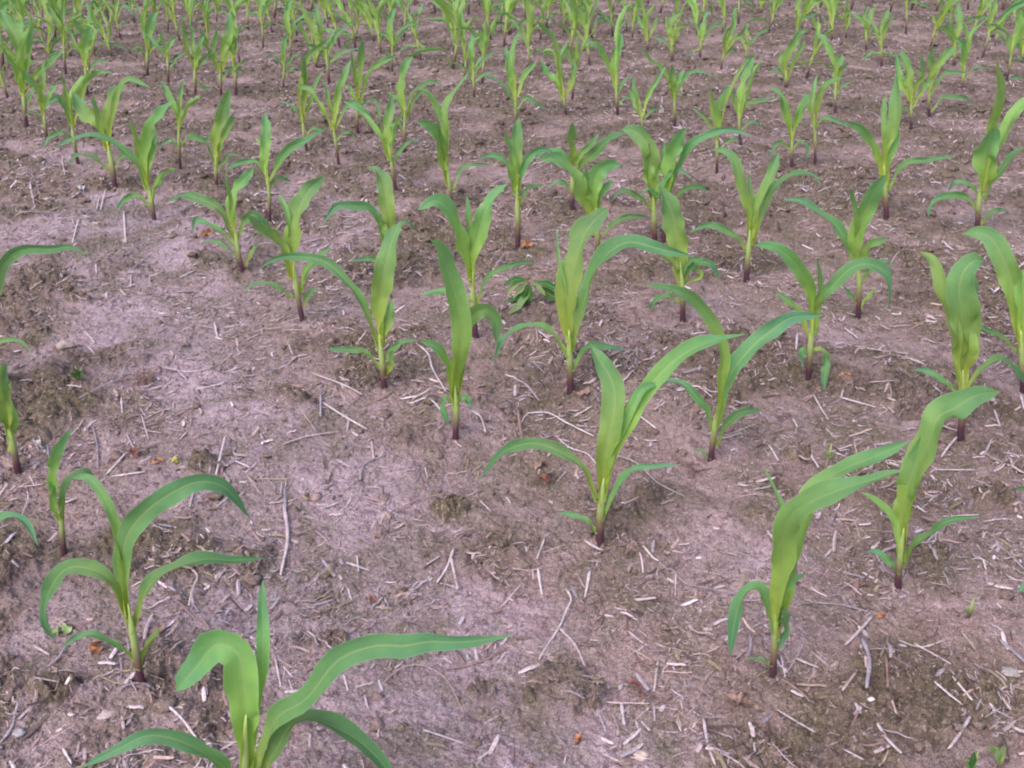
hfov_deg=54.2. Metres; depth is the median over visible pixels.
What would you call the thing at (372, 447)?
straw
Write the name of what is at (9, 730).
straw
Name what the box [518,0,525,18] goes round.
corn plant
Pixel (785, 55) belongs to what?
corn plant
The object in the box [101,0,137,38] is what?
corn plant
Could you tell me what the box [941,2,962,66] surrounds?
corn plant
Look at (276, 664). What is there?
straw
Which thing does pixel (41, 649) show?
straw
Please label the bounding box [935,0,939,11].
corn plant
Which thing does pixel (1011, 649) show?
straw
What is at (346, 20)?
corn plant
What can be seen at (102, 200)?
straw
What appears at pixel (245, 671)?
corn plant
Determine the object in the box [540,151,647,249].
corn plant
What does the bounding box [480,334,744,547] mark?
corn plant
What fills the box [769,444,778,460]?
straw
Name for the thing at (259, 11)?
corn plant
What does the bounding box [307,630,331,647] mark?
straw
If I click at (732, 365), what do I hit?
corn plant
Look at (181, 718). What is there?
straw
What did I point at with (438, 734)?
straw
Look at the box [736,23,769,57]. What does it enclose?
corn plant
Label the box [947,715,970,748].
straw
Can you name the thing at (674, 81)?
corn plant
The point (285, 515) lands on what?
straw
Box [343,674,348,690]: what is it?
straw
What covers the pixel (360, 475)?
straw
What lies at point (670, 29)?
corn plant
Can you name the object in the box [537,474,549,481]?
leaf scrap
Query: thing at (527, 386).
straw
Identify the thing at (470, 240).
corn plant
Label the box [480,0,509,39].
corn plant
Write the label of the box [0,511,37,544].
corn plant
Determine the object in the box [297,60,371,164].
corn plant
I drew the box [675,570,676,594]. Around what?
straw
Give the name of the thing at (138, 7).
corn plant
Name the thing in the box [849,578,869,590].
leaf scrap
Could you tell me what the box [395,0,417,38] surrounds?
corn plant
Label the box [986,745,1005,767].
weed
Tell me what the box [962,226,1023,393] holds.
corn plant
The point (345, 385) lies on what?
straw
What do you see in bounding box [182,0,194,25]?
corn plant
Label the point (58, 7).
corn plant
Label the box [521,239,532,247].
leaf scrap
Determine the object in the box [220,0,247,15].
corn plant
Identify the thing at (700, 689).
straw
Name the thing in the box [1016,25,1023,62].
corn plant
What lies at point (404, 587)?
leaf scrap
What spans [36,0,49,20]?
corn plant
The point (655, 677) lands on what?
straw
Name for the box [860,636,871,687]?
straw
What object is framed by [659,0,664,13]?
corn plant
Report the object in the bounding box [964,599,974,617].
weed
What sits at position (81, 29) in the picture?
corn plant
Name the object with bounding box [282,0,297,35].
corn plant
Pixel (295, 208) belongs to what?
corn plant
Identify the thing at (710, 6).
corn plant
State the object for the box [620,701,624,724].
straw
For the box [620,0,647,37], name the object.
corn plant
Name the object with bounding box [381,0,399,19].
corn plant
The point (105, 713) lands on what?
stone
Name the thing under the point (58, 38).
corn plant
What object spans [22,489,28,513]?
straw
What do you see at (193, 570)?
straw
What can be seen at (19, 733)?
stone
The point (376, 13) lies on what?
corn plant
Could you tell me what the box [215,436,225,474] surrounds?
straw
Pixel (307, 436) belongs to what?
straw
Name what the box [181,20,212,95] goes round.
corn plant
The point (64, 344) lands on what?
stone
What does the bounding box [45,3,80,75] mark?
corn plant
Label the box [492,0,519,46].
corn plant
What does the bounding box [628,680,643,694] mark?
leaf scrap
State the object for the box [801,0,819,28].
corn plant
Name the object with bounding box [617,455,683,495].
straw
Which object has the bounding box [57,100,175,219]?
corn plant
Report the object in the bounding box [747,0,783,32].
corn plant
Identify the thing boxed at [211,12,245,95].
corn plant
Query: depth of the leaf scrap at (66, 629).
2.03 m
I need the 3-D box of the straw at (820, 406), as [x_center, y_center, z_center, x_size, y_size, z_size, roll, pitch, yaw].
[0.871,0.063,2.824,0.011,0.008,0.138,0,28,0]
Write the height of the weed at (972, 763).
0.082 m
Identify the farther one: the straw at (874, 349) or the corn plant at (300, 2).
the corn plant at (300, 2)
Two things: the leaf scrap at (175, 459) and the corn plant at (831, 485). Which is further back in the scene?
the leaf scrap at (175, 459)
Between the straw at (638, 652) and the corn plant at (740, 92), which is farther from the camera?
the corn plant at (740, 92)
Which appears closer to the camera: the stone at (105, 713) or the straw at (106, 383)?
the stone at (105, 713)
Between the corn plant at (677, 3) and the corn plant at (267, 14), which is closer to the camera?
the corn plant at (677, 3)
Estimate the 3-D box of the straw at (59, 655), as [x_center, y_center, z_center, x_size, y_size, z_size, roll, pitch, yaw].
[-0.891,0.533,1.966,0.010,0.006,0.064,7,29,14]
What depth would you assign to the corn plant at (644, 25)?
7.86 m
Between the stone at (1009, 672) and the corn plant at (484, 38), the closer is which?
the stone at (1009, 672)
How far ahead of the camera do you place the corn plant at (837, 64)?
5.89 m
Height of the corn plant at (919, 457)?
0.456 m
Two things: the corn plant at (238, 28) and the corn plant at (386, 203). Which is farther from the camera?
the corn plant at (238, 28)
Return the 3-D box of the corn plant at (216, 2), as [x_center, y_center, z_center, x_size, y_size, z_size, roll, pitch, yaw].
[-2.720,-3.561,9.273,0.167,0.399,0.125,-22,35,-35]
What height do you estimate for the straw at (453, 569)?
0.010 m
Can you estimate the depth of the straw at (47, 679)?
1.86 m
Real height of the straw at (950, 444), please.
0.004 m
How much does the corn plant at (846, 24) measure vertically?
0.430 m
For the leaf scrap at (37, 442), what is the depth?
2.64 m
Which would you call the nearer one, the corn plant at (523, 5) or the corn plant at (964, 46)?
the corn plant at (964, 46)
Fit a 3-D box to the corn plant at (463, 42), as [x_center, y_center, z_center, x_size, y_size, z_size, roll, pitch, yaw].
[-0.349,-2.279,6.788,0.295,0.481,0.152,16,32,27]
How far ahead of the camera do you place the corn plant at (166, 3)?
8.78 m
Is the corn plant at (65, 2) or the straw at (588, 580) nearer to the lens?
the straw at (588, 580)
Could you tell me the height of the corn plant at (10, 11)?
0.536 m
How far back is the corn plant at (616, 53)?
5.84 m
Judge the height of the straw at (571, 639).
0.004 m
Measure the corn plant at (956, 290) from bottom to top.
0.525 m
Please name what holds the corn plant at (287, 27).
on the ground
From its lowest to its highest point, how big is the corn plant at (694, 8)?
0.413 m
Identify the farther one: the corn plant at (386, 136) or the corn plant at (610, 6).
the corn plant at (610, 6)
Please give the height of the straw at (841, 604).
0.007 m
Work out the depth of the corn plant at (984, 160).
4.02 m
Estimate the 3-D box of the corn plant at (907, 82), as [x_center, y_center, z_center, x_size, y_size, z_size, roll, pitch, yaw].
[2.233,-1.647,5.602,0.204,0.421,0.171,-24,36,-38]
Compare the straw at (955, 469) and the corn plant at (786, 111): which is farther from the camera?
the corn plant at (786, 111)
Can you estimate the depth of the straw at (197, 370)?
3.04 m
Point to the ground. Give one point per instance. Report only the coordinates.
(486, 692)
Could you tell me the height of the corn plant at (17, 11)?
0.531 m
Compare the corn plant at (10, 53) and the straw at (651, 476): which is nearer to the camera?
the straw at (651, 476)
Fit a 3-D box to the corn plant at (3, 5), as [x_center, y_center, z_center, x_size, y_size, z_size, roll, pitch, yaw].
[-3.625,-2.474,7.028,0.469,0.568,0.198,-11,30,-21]
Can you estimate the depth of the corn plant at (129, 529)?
1.77 m
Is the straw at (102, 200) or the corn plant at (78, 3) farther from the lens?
the corn plant at (78, 3)
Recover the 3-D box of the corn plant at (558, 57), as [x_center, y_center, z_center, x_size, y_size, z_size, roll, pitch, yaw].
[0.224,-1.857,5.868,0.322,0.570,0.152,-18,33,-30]
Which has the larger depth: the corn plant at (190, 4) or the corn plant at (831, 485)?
the corn plant at (190, 4)
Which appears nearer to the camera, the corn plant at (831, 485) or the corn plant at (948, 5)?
the corn plant at (831, 485)
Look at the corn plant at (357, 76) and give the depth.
5.43 m
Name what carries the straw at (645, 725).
on the ground
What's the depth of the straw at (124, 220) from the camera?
4.23 m
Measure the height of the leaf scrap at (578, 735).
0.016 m
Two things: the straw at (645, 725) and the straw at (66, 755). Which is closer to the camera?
the straw at (66, 755)
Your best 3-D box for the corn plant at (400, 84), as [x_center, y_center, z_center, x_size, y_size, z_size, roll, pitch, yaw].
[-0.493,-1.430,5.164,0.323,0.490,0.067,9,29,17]
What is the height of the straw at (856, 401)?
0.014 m
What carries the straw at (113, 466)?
on the ground
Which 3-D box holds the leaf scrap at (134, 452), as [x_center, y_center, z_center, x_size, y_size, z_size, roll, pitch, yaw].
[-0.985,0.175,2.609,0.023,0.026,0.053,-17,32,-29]
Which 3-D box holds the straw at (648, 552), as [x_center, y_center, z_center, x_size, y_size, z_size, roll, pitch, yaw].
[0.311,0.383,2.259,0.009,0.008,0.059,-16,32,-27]
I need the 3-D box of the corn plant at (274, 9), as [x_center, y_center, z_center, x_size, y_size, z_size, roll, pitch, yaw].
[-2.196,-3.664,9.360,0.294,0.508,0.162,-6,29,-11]
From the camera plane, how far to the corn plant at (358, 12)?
8.29 m
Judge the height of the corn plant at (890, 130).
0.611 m
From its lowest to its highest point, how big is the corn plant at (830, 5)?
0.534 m
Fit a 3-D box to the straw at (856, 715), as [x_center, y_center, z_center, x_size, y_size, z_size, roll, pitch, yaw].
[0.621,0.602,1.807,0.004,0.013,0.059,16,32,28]
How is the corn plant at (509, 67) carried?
on the ground
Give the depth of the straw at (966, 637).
2.01 m
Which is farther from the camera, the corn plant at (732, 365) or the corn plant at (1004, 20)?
the corn plant at (1004, 20)
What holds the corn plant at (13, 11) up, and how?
on the ground
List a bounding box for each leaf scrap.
[29,437,44,451]
[52,622,71,634]
[75,181,84,193]
[88,639,102,656]
[129,446,138,456]
[151,457,163,463]
[151,621,165,632]
[171,457,178,462]
[200,228,212,236]
[369,595,377,601]
[398,585,408,596]
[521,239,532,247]
[533,459,546,469]
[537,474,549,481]
[573,733,583,742]
[575,387,589,394]
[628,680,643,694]
[725,691,758,709]
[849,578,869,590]
[876,612,885,618]
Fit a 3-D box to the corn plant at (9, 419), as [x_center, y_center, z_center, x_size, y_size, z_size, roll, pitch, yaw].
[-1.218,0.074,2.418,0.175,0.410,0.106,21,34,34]
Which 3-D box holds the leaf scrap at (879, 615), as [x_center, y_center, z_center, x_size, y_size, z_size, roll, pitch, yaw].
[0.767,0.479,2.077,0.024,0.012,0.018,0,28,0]
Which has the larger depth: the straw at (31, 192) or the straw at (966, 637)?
the straw at (31, 192)
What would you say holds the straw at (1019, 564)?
on the ground
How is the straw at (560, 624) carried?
on the ground
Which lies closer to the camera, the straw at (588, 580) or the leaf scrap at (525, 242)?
the straw at (588, 580)
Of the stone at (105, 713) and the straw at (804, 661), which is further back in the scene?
the straw at (804, 661)
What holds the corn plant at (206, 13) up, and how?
on the ground
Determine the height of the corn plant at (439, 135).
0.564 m
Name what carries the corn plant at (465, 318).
on the ground
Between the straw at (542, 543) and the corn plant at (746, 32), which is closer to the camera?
the straw at (542, 543)
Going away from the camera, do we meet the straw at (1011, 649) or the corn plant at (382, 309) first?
the straw at (1011, 649)
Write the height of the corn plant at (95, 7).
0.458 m
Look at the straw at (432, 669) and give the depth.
1.92 m
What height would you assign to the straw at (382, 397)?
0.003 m
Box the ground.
[0,0,1023,767]
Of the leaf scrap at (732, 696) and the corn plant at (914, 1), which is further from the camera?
the corn plant at (914, 1)
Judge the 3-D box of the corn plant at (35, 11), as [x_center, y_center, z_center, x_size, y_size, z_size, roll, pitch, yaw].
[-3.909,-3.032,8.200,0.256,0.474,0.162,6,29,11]
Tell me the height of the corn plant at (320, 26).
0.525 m
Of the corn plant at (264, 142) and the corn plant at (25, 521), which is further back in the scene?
the corn plant at (264, 142)
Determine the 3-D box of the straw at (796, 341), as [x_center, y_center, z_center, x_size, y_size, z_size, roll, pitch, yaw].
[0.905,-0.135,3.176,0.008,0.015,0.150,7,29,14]
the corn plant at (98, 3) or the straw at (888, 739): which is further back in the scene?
the corn plant at (98, 3)
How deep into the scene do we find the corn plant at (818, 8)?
9.24 m
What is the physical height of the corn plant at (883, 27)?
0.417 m
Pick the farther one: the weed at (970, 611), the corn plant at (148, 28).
the corn plant at (148, 28)
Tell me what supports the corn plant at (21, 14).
on the ground
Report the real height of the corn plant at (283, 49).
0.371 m
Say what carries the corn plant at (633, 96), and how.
on the ground
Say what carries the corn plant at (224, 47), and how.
on the ground
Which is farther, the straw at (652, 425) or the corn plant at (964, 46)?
the corn plant at (964, 46)
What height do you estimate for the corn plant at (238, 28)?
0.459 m
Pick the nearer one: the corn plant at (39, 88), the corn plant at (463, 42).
the corn plant at (39, 88)
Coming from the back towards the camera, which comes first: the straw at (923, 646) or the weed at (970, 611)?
the weed at (970, 611)
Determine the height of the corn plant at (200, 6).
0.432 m
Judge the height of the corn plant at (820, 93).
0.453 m
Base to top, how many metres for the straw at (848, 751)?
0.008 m
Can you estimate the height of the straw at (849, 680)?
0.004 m
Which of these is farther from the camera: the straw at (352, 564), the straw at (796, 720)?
the straw at (352, 564)
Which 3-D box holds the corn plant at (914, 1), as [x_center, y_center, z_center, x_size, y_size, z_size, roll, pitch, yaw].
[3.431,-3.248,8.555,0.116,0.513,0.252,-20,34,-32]
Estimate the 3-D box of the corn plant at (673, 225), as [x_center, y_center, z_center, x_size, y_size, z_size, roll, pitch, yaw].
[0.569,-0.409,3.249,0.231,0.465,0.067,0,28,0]
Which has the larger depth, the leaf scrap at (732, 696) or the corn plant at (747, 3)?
the corn plant at (747, 3)
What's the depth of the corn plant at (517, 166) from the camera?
3.86 m
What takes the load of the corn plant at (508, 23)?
on the ground
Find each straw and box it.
[0,700,18,742]
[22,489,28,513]
[29,181,34,204]
[34,645,50,654]
[35,677,59,681]
[48,646,66,665]
[62,747,72,764]
[72,219,78,242]
[79,365,125,397]
[93,427,98,467]
[100,189,105,209]
[106,453,125,473]
[112,471,144,476]
[120,397,122,412]
[123,211,125,241]
[141,415,148,438]
[161,350,234,371]
[169,706,196,736]
[188,567,197,604]
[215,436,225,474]
[274,656,280,686]
[280,504,288,574]
[282,431,336,444]
[284,486,286,509]
[284,690,297,692]
[288,354,308,363]
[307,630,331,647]
[312,373,361,394]
[319,393,321,416]
[322,402,366,428]
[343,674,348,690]
[346,562,368,570]
[359,455,386,479]
[366,389,395,403]
[371,441,373,457]
[382,664,462,710]
[392,493,449,513]
[410,397,439,408]
[416,343,445,390]
[423,729,464,743]
[436,547,454,582]
[444,647,507,669]
[450,556,458,589]
[473,411,485,431]
[512,377,538,399]
[517,409,522,437]
[527,411,593,435]
[537,536,545,558]
[537,567,542,593]
[538,588,571,659]
[558,438,595,463]
[559,628,584,666]
[584,570,590,597]
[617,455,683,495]
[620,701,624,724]
[623,644,652,660]
[628,630,643,643]
[641,416,656,428]
[641,720,650,730]
[643,545,658,560]
[653,659,658,691]
[659,561,734,593]
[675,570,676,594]
[688,683,710,696]
[702,718,715,765]
[720,751,736,761]
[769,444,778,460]
[776,708,815,732]
[781,655,785,676]
[794,658,818,667]
[795,334,797,349]
[813,394,828,419]
[815,602,867,611]
[839,397,875,406]
[842,671,856,690]
[843,748,863,759]
[845,615,872,644]
[852,710,858,725]
[855,346,889,351]
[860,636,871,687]
[877,722,901,753]
[886,658,888,685]
[892,699,896,713]
[899,639,944,646]
[914,643,950,663]
[934,681,962,704]
[936,469,975,469]
[941,436,957,456]
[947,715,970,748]
[952,675,972,700]
[960,629,975,648]
[991,707,1012,719]
[994,410,1000,426]
[995,543,1023,568]
[998,638,1023,661]
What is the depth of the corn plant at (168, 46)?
6.77 m
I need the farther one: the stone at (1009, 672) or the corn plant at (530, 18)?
the corn plant at (530, 18)
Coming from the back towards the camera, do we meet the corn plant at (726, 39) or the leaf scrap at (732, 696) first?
the corn plant at (726, 39)
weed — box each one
[70,366,83,380]
[504,276,555,313]
[823,443,833,458]
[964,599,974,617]
[965,751,978,767]
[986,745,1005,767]
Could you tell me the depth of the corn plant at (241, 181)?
3.68 m
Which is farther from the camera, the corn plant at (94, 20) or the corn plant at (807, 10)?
the corn plant at (807, 10)
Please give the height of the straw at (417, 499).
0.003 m
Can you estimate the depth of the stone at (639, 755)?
1.75 m
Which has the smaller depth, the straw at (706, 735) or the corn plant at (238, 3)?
the straw at (706, 735)
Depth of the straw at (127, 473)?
2.53 m
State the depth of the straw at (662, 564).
2.18 m
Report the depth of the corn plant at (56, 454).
2.16 m
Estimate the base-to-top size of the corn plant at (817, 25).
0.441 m
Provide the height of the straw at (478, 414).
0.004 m
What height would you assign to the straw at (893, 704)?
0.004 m
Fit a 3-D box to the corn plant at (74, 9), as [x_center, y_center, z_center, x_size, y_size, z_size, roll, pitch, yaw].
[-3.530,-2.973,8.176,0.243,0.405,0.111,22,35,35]
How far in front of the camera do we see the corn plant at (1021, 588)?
2.10 m
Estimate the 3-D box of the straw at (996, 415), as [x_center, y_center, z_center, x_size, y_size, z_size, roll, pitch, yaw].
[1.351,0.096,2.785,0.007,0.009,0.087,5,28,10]
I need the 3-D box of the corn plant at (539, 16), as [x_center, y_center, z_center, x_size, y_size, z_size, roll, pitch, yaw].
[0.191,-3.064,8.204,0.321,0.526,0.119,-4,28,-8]
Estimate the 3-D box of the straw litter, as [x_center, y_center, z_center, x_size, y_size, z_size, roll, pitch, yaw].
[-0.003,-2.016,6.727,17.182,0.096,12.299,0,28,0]
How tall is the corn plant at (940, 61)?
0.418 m
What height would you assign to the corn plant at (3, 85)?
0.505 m
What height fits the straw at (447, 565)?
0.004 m
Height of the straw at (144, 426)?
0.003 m
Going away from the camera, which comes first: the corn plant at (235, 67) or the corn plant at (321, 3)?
the corn plant at (235, 67)
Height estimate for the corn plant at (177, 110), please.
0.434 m
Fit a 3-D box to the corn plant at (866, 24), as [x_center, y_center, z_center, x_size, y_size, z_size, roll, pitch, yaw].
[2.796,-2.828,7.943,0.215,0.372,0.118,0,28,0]
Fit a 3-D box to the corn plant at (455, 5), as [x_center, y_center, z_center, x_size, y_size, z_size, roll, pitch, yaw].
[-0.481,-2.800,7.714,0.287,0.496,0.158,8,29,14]
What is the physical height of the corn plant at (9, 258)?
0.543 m
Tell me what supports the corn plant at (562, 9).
on the ground
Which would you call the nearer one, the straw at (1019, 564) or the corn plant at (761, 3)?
the straw at (1019, 564)
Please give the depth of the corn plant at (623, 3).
8.70 m
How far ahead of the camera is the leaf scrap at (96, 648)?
1.98 m
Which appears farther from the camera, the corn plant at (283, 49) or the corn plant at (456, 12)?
the corn plant at (456, 12)
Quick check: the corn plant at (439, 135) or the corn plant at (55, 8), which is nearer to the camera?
the corn plant at (439, 135)
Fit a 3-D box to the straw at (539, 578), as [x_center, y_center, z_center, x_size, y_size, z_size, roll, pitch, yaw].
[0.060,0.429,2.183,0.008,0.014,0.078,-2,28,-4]
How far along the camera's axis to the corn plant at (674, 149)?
3.86 m
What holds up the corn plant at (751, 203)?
on the ground
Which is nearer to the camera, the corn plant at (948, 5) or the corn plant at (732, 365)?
the corn plant at (732, 365)
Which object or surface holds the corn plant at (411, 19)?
on the ground
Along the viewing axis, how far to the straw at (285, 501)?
2.44 m
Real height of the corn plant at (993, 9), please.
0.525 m
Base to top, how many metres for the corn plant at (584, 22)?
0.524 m
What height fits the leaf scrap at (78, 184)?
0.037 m
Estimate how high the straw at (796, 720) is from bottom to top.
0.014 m
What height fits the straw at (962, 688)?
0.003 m
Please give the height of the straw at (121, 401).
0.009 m
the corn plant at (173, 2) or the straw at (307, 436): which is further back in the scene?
the corn plant at (173, 2)
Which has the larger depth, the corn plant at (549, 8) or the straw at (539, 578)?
the corn plant at (549, 8)
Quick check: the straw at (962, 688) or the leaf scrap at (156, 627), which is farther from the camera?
the leaf scrap at (156, 627)
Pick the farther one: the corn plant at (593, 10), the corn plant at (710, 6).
the corn plant at (710, 6)
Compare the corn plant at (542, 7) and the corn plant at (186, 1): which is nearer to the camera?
the corn plant at (542, 7)
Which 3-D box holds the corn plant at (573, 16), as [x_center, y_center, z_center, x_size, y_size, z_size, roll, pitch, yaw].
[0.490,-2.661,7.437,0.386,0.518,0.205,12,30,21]
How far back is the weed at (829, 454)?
2.58 m
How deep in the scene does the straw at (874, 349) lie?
3.10 m
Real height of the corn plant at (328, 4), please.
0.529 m
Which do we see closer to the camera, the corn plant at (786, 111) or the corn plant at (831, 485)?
the corn plant at (831, 485)
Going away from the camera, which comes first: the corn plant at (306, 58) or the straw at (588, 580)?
the straw at (588, 580)
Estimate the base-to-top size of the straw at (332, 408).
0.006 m
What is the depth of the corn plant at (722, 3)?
8.71 m
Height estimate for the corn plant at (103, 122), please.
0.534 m
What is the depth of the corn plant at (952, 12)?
8.79 m
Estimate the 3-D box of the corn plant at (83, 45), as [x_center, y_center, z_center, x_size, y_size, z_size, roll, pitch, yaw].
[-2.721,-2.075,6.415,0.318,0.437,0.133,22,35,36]
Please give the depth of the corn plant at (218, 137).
4.54 m
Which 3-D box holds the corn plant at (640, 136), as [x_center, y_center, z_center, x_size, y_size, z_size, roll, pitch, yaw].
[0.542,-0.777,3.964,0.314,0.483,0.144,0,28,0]
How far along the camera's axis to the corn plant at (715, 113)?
4.81 m
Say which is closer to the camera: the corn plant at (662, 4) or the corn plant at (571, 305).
the corn plant at (571, 305)
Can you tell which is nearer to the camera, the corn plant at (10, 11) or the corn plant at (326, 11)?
the corn plant at (10, 11)
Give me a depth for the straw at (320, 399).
2.85 m
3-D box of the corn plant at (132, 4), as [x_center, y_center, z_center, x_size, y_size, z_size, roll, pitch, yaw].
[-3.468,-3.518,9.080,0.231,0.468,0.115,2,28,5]
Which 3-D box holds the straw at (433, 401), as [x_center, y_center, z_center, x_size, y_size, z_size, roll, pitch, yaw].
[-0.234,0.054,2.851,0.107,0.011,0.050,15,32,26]
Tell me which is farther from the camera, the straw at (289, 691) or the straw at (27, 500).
the straw at (27, 500)
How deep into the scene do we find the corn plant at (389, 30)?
7.09 m
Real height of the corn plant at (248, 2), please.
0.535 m
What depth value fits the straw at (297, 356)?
3.11 m
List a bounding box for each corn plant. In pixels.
[0,0,27,50]
[0,0,29,70]
[0,9,62,127]
[0,18,37,87]
[0,59,15,97]
[0,244,89,294]
[0,337,31,473]
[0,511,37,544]
[3,0,46,34]
[6,0,46,60]
[11,0,32,20]
[15,0,70,58]
[23,60,56,140]
[29,0,42,42]
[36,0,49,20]
[39,473,263,683]
[41,0,78,54]
[43,70,110,163]
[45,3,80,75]
[46,429,92,556]
[47,0,77,37]
[52,0,80,37]
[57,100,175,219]
[67,24,108,94]
[68,76,149,188]
[69,0,83,43]
[71,9,97,70]
[75,7,128,55]
[76,0,83,17]
[81,581,511,767]
[83,0,110,20]
[86,2,112,56]
[89,0,107,38]
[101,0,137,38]
[102,2,108,21]
[123,0,134,23]
[129,0,151,18]
[130,0,165,75]
[141,30,184,82]
[148,0,163,35]
[159,0,171,29]
[159,0,186,40]
[160,81,209,169]
[168,167,269,272]
[181,0,199,33]
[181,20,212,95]
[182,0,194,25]
[185,89,240,186]
[190,0,214,39]
[192,0,219,24]
[200,8,242,95]
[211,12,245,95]
[213,0,226,21]
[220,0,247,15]
[223,0,248,62]
[225,112,325,221]
[244,0,250,29]
[244,175,329,321]
[247,0,273,47]
[255,0,272,32]
[260,221,416,388]
[267,34,298,87]
[273,0,276,18]
[278,0,313,56]
[280,37,329,150]
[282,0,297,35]
[291,3,317,47]
[295,0,302,19]
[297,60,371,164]
[298,8,331,67]
[307,3,357,84]
[318,0,331,27]
[322,166,415,261]
[323,0,331,22]
[325,0,359,47]
[330,0,356,50]
[345,94,422,190]
[347,39,396,133]
[353,0,365,39]
[354,0,386,41]
[363,0,386,53]
[380,8,419,71]
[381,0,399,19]
[388,57,442,152]
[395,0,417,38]
[400,2,436,59]
[410,0,478,69]
[417,72,489,199]
[418,183,535,337]
[419,239,501,439]
[432,0,459,49]
[447,0,504,83]
[447,10,479,82]
[449,0,470,29]
[457,34,497,97]
[479,118,553,249]
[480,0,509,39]
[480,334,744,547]
[484,32,543,123]
[488,0,514,34]
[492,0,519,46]
[493,0,542,75]
[493,207,693,394]
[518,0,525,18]
[520,0,552,39]
[536,20,576,114]
[536,122,625,209]
[537,0,548,39]
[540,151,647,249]
[541,0,559,26]
[541,16,597,98]
[549,0,595,54]
[550,0,571,34]
[569,0,601,65]
[580,0,615,38]
[581,4,632,115]
[596,0,621,36]
[611,125,691,240]
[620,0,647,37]
[621,0,633,31]
[628,68,664,127]
[637,0,657,50]
[640,127,751,242]
[642,48,714,126]
[647,283,822,461]
[649,185,719,322]
[655,12,685,62]
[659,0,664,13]
[672,0,690,35]
[686,12,721,57]
[687,0,710,34]
[690,147,821,282]
[692,0,712,24]
[694,55,756,173]
[714,0,732,33]
[720,7,745,69]
[727,441,909,677]
[730,55,776,145]
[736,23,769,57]
[737,0,753,23]
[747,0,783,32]
[754,241,891,389]
[759,0,764,13]
[768,88,811,166]
[769,29,806,87]
[783,174,893,318]
[787,15,833,78]
[794,0,818,46]
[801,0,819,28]
[804,76,847,164]
[815,0,853,40]
[816,0,838,18]
[816,32,854,113]
[836,0,850,37]
[845,72,956,219]
[852,6,878,49]
[862,8,899,66]
[862,386,998,589]
[895,50,933,129]
[904,0,928,33]
[913,46,973,116]
[914,252,1023,441]
[928,59,1023,226]
[930,0,959,46]
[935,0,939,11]
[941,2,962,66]
[950,4,955,20]
[953,15,990,88]
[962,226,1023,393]
[963,0,992,38]
[965,0,1023,57]
[984,0,987,21]
[986,9,1023,80]
[994,0,1019,45]
[1007,0,1020,25]
[1008,76,1023,117]
[1013,486,1023,591]
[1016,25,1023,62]
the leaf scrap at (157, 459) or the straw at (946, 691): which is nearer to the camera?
the straw at (946, 691)
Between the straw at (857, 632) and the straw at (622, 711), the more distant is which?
the straw at (857, 632)
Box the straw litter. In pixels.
[0,0,1023,767]
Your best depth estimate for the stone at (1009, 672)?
1.92 m
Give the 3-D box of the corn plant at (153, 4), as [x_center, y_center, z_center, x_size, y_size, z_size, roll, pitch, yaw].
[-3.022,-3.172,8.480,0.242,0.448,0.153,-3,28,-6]
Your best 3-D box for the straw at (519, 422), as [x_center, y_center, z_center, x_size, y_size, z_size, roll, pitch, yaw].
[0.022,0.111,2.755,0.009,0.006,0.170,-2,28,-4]
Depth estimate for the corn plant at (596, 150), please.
4.28 m
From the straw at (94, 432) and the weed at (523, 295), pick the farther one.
the weed at (523, 295)
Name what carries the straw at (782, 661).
on the ground
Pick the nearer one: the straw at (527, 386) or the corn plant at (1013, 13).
the straw at (527, 386)
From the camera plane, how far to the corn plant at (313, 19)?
7.68 m
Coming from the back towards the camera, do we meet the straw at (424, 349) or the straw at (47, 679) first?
the straw at (424, 349)
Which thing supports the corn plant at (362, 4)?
on the ground
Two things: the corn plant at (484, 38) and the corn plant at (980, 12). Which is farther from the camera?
the corn plant at (980, 12)
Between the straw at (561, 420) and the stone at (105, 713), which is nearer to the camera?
the stone at (105, 713)
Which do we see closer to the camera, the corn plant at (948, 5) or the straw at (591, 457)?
the straw at (591, 457)
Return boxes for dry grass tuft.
[118,360,171,387]
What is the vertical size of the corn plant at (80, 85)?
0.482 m
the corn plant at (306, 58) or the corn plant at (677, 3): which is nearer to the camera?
the corn plant at (306, 58)
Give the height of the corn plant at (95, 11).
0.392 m
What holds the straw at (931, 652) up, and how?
on the ground
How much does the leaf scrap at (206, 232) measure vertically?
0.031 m
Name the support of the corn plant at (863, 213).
on the ground
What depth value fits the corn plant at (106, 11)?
9.15 m
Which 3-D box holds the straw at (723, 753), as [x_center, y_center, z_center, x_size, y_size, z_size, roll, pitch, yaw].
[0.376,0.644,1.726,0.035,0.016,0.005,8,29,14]
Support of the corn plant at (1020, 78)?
on the ground
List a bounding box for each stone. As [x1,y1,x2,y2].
[12,728,25,737]
[55,340,75,349]
[96,709,114,719]
[633,750,648,760]
[1000,666,1021,677]
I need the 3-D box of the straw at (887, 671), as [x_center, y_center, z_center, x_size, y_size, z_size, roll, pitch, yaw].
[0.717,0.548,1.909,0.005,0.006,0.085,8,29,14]
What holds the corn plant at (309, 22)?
on the ground
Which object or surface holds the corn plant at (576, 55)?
on the ground
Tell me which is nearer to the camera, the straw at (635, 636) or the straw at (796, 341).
the straw at (635, 636)
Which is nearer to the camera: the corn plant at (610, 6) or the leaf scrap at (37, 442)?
the leaf scrap at (37, 442)
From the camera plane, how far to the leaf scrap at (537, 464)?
2.59 m
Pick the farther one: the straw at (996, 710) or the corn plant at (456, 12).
the corn plant at (456, 12)
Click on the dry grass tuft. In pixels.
(144, 380)
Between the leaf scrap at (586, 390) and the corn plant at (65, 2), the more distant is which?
the corn plant at (65, 2)
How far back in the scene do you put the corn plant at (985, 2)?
9.23 m
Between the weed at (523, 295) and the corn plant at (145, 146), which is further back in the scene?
the corn plant at (145, 146)

